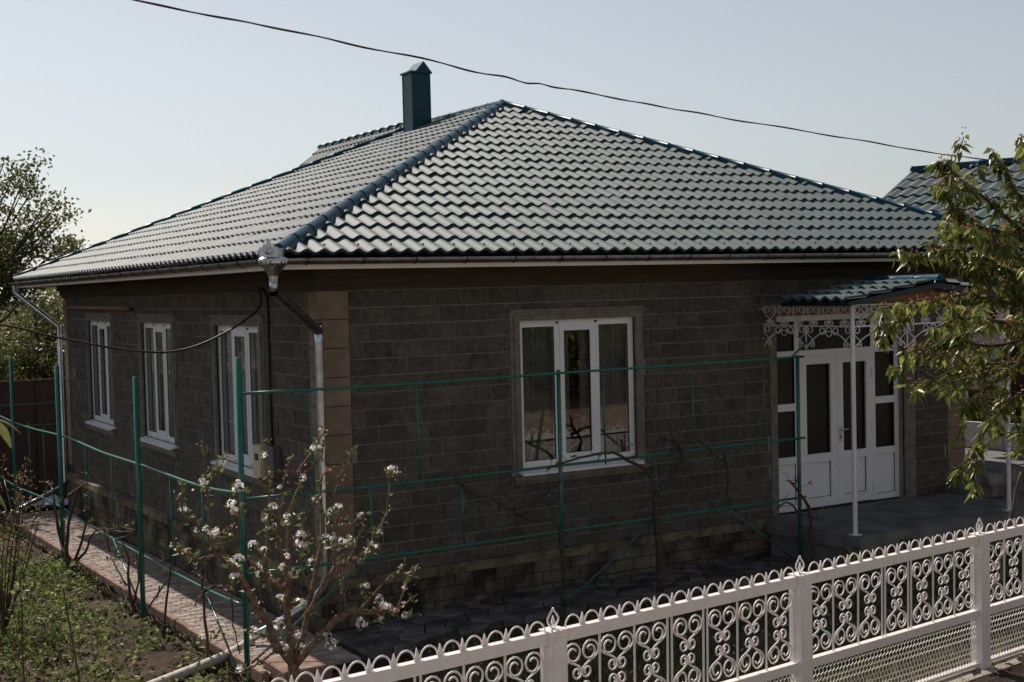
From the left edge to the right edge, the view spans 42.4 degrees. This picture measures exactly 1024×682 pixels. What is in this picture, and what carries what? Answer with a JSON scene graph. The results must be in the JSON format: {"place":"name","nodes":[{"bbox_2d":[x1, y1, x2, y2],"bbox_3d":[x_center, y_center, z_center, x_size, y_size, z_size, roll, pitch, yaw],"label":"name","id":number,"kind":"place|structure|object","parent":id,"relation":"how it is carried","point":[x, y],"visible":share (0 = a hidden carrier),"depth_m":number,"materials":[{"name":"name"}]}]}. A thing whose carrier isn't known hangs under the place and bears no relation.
{"place":"outdoors","nodes":[
{"label":"outdoors","id":0,"kind":"place"},
{"bbox_2d":[3,510,367,681],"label":"brick path","id":1,"kind":"structure","parent":0,"point":[184,615],"depth_m":17.05,"materials":[{"name":"brick"}]},
{"bbox_2d":[22,514,312,649],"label":"path litter","id":2,"kind":"object","parent":1,"relation":"on","point":[155,570],"visible":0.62,"depth_m":17.98,"materials":[{"name":"brown plant"}]},
{"bbox_2d":[0,302,1023,681],"bbox_3d":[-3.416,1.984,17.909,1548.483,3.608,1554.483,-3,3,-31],"label":"ground","id":3,"kind":"structure","parent":0,"point":[164,658],"depth_m":14.15,"materials":[{"name":"soil"}]},
{"bbox_2d":[0,319,34,380],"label":"tree","id":4,"kind":"object","parent":3,"relation":"on","point":[3,377],"visible":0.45,"depth_m":29.76,"materials":[{"name":"green plant"}]},
{"bbox_2d":[0,454,52,633],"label":"currant shrub","id":5,"kind":"object","parent":3,"relation":"on","point":[4,613],"visible":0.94,"depth_m":15.65,"materials":[{"name":"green plant"}]},
{"bbox_2d":[5,580,48,681],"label":"sapling","id":6,"kind":"object","parent":3,"relation":"on","point":[21,608],"visible":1,"depth_m":9.27,"materials":[{"name":"brown plant"}]},
{"bbox_2d":[0,402,55,427],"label":"trellis","id":7,"kind":"object","parent":3,"relation":"on","point":[31,404],"depth_m":26.30,"materials":[{"name":"green metal"}]},
{"bbox_2d":[0,287,64,354],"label":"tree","id":8,"kind":"object","parent":3,"relation":"on","point":[58,298],"visible":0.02,"depth_m":49.56,"materials":[{"name":"green plant"}]},
{"bbox_2d":[0,287,65,381],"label":"tree","id":9,"kind":"object","parent":3,"relation":"on","point":[45,359],"visible":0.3,"depth_m":31.54,"materials":[{"name":"green plant"}]},
{"bbox_2d":[0,377,69,508],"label":"metal fence","id":10,"kind":"object","parent":3,"relation":"on","point":[27,391],"visible":0.25,"depth_m":27.41,"materials":[{"name":"brown metal"}]},
{"bbox_2d":[18,494,67,508],"bbox_3d":[-9.563,3.281,26.878,0.989,0.262,0.875,-3,3,-31],"label":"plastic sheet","id":11,"kind":"object","parent":3,"relation":"on","point":[49,505],"visible":0.36,"depth_m":26.90,"materials":[{"name":"grey plastic"}]},
{"bbox_2d":[0,147,91,339],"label":"garden tree","id":12,"kind":"object","parent":3,"relation":"on","point":[11,263],"visible":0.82,"depth_m":29.69,"materials":[{"name":"green plant"}]},
{"bbox_2d":[39,561,80,681],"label":"sapling","id":13,"kind":"object","parent":3,"relation":"on","point":[63,595],"visible":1,"depth_m":9.30,"materials":[{"name":"brown plant"}]},
{"bbox_2d":[47,472,120,577],"bbox_3d":[-6.099,2.686,18.701,0.317,1.829,3.882,-3,3,-31],"label":"grape vine","id":14,"kind":"object","parent":3,"relation":"on","point":[65,550],"visible":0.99,"depth_m":19.28,"materials":[{"name":"brown plant"}]},
{"bbox_2d":[87,517,139,618],"bbox_3d":[-5.232,2.806,17.226,0.248,1.299,2.748,-3,3,-28],"label":"grape vine","id":15,"kind":"object","parent":3,"relation":"on","point":[131,599],"visible":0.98,"depth_m":16.58,"materials":[{"name":"brown plant"}]},
{"bbox_2d":[0,535,236,681],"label":"soil clods","id":16,"kind":"object","parent":3,"relation":"on","point":[175,632],"visible":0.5,"depth_m":15.09,"materials":[{"name":"brown soil"}]},
{"bbox_2d":[0,357,242,668],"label":"trellis","id":17,"kind":"object","parent":3,"relation":"on","point":[140,553],"visible":0.87,"depth_m":16.64,"materials":[{"name":"green metal"}]},
{"bbox_2d":[0,515,252,681],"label":"garden weeds","id":18,"kind":"object","parent":3,"relation":"on","point":[42,567],"visible":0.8,"depth_m":15.29,"materials":[{"name":"green plant"}]},
{"bbox_2d":[156,531,171,637],"bbox_3d":[-3.981,2.825,15.141,0.140,1.296,0.520,-2,2,-25],"label":"grape vine","id":19,"kind":"object","parent":3,"relation":"on","point":[166,601],"visible":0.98,"depth_m":15.11,"materials":[{"name":"brown plant"}]},
{"bbox_2d":[147,636,255,681],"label":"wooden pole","id":20,"kind":"object","parent":3,"relation":"on","point":[220,657],"visible":0.67,"depth_m":13.66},
{"bbox_2d":[190,542,241,657],"bbox_3d":[-3.073,2.725,13.516,0.226,1.468,1.698,-2,3,-26],"label":"grape vine","id":21,"kind":"object","parent":3,"relation":"on","point":[204,590],"visible":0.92,"depth_m":13.77,"materials":[{"name":"brown plant"}]},
{"bbox_2d":[169,424,421,681],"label":"apple tree","id":22,"kind":"object","parent":3,"relation":"on","point":[292,658],"visible":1,"depth_m":10.49,"materials":[{"name":"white plant"}]},
{"bbox_2d":[263,652,331,681],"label":"corner slab","id":23,"kind":"structure","parent":3,"relation":"on","point":[278,667],"depth_m":13.05,"materials":[{"name":"beige concrete"}]},
{"bbox_2d":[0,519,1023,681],"bbox_3d":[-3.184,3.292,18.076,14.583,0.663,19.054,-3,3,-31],"label":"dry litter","id":24,"kind":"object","parent":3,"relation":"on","point":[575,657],"visible":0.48,"depth_m":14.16,"materials":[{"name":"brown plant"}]},
{"bbox_2d":[9,61,1023,640],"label":"house","id":25,"kind":"structure","parent":3,"relation":"on","point":[501,237],"depth_m":17.06,"materials":[{"name":"brick"}]},
{"bbox_2d":[84,313,117,436],"bbox_3d":[-7.212,0.563,23.268,0.279,2.110,1.970,-3,3,-31],"label":"window","id":26,"kind":"structure","parent":25,"relation":"in","point":[103,322],"depth_m":23.48,"materials":[{"name":"white plastic"}]},
{"bbox_2d":[0,289,261,352],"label":"service cable","id":27,"kind":"object","parent":25,"relation":"attached to","point":[143,351],"visible":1,"depth_m":13.46,"materials":[{"name":"black rubber"}]},
{"bbox_2d":[136,314,179,457],"bbox_3d":[-5.378,0.639,20.180,0.279,2.110,1.985,-3,3,-31],"label":"window","id":28,"kind":"structure","parent":25,"relation":"in","point":[163,326],"depth_m":20.36,"materials":[{"name":"white plastic"}]},
{"bbox_2d":[209,315,267,487],"bbox_3d":[-3.489,0.719,16.997,0.279,2.110,2.020,-3,3,-31],"label":"window","id":29,"kind":"structure","parent":25,"relation":"in","point":[245,341],"depth_m":17.20,"materials":[{"name":"white plastic"}]},
{"bbox_2d":[509,305,648,484],"bbox_3d":[0.816,0.640,16.345,1.973,2.110,0.279,-3,3,-31],"label":"window","id":30,"kind":"structure","parent":25,"relation":"in","point":[538,338],"depth_m":16.38,"materials":[{"name":"white plastic"}]},
{"bbox_2d":[799,354,837,508],"bbox_3d":[4.281,1.265,18.514,0.728,2.130,0.095,-3,3,-31],"label":"door","id":31,"kind":"structure","parent":25,"relation":"in","point":[817,373],"depth_m":18.55,"materials":[{"name":"white plastic"}]},
{"bbox_2d":[836,352,876,503],"bbox_3d":[4.922,1.235,18.869,0.726,2.130,0.138,-3,3,-31],"label":"door","id":32,"kind":"structure","parent":25,"relation":"in","point":[865,426],"depth_m":18.92,"materials":[{"name":"white plastic"}]},
{"bbox_2d":[235,341,807,681],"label":"trellis","id":33,"kind":"object","parent":3,"relation":"on","point":[240,393],"visible":0.96,"depth_m":14.64,"materials":[{"name":"green metal"}]},
{"bbox_2d":[453,421,733,608],"bbox_3d":[1.064,2.053,15.271,3.904,2.075,0.394,-3,3,-31],"label":"grape vine","id":34,"kind":"object","parent":33,"relation":"attached to","point":[654,496],"visible":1,"depth_m":15.61,"materials":[{"name":"brown plant"}]},
{"bbox_2d":[311,539,1023,681],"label":"lawn grass","id":35,"kind":"structure","parent":3,"relation":"on","point":[663,666],"depth_m":13.31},
{"bbox_2d":[840,547,875,587],"bbox_3d":[4.171,2.709,15.759,0.451,0.536,0.587,-1,2,5],"label":"shade plant","id":36,"kind":"object","parent":3,"relation":"on","point":[853,558],"visible":0.23,"depth_m":15.74,"materials":[{"name":"green plant"}]},
{"bbox_2d":[760,274,1023,574],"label":"porch","id":37,"kind":"object","parent":3,"relation":"on","point":[869,527],"visible":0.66,"depth_m":17.11,"materials":[{"name":"concrete"}]},
{"bbox_2d":[896,534,931,573],"bbox_3d":[4.986,2.648,16.342,0.543,0.572,0.419,-3,3,-31],"label":"shade plant","id":38,"kind":"object","parent":3,"relation":"on","point":[914,545],"visible":0.27,"depth_m":16.34,"materials":[{"name":"green plant"}]},
{"bbox_2d":[865,127,1023,502],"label":"cherry tree","id":39,"kind":"object","parent":3,"relation":"on","point":[989,241],"visible":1,"depth_m":11.09,"materials":[{"name":"green plant"}]},
{"bbox_2d":[883,157,1023,449],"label":"outbuilding","id":40,"kind":"structure","parent":3,"relation":"on","point":[910,188],"depth_m":24.32,"materials":[{"name":"teal tile"}]},
{"bbox_2d":[133,0,1019,163],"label":"overhead cable","id":41,"kind":"object","parent":40,"relation":"attached to","point":[232,19],"visible":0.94,"depth_m":11.45,"materials":[{"name":"black rubber"}]},
{"bbox_2d":[915,646,1023,681],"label":"fence base","id":42,"kind":"object","parent":3,"relation":"on","point":[967,676],"visible":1,"depth_m":12.31,"materials":[{"name":"concrete"}]},
{"bbox_2d":[263,517,1023,681],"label":"ornamental fence","id":43,"kind":"object","parent":42,"relation":"on","point":[550,641],"visible":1,"depth_m":10.65,"materials":[{"name":"white metal"}]},
{"bbox_2d":[956,527,998,557],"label":"shade plant","id":44,"kind":"object","parent":3,"relation":"on","point":[994,543],"visible":0.1,"depth_m":16.73,"materials":[{"name":"green plant"}]},
{"bbox_2d":[947,447,1023,503],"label":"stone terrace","id":45,"kind":"structure","parent":3,"relation":"on","point":[991,480],"depth_m":19.55,"materials":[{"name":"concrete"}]},
{"bbox_2d":[990,471,1023,634],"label":"leaning stem","id":46,"kind":"object","parent":3,"relation":"on","point":[1014,506],"visible":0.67,"depth_m":13.58,"materials":[{"name":"brown plant"}]},
{"bbox_2d":[0,0,1023,300],"label":"sky","id":47,"kind":"structure","parent":0,"point":[146,113],"materials":[{"name":"blue"}]},
{"bbox_2d":[328,554,817,668],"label":"flagstone path","id":48,"kind":"structure","parent":0,"point":[396,637],"depth_m":15.20,"materials":[{"name":"grey stone"}]},
{"bbox_2d":[777,470,824,570],"bbox_3d":[3.654,2.283,16.627,0.785,1.366,0.311,-3,3,-31],"label":"grape vine","id":49,"kind":"object","parent":48,"relation":"on","point":[810,516],"visible":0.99,"depth_m":16.71,"materials":[{"name":"brown plant"}]},
{"label":"street","id":50,"kind":"structure","parent":0,"visible":0},
{"bbox_2d":[0,419,20,510],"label":"foreground plant","id":51,"kind":"object","parent":50,"relation":"on","point":[4,434],"visible":1,"depth_m":5.00,"materials":[{"name":"green plant"}]}
]}

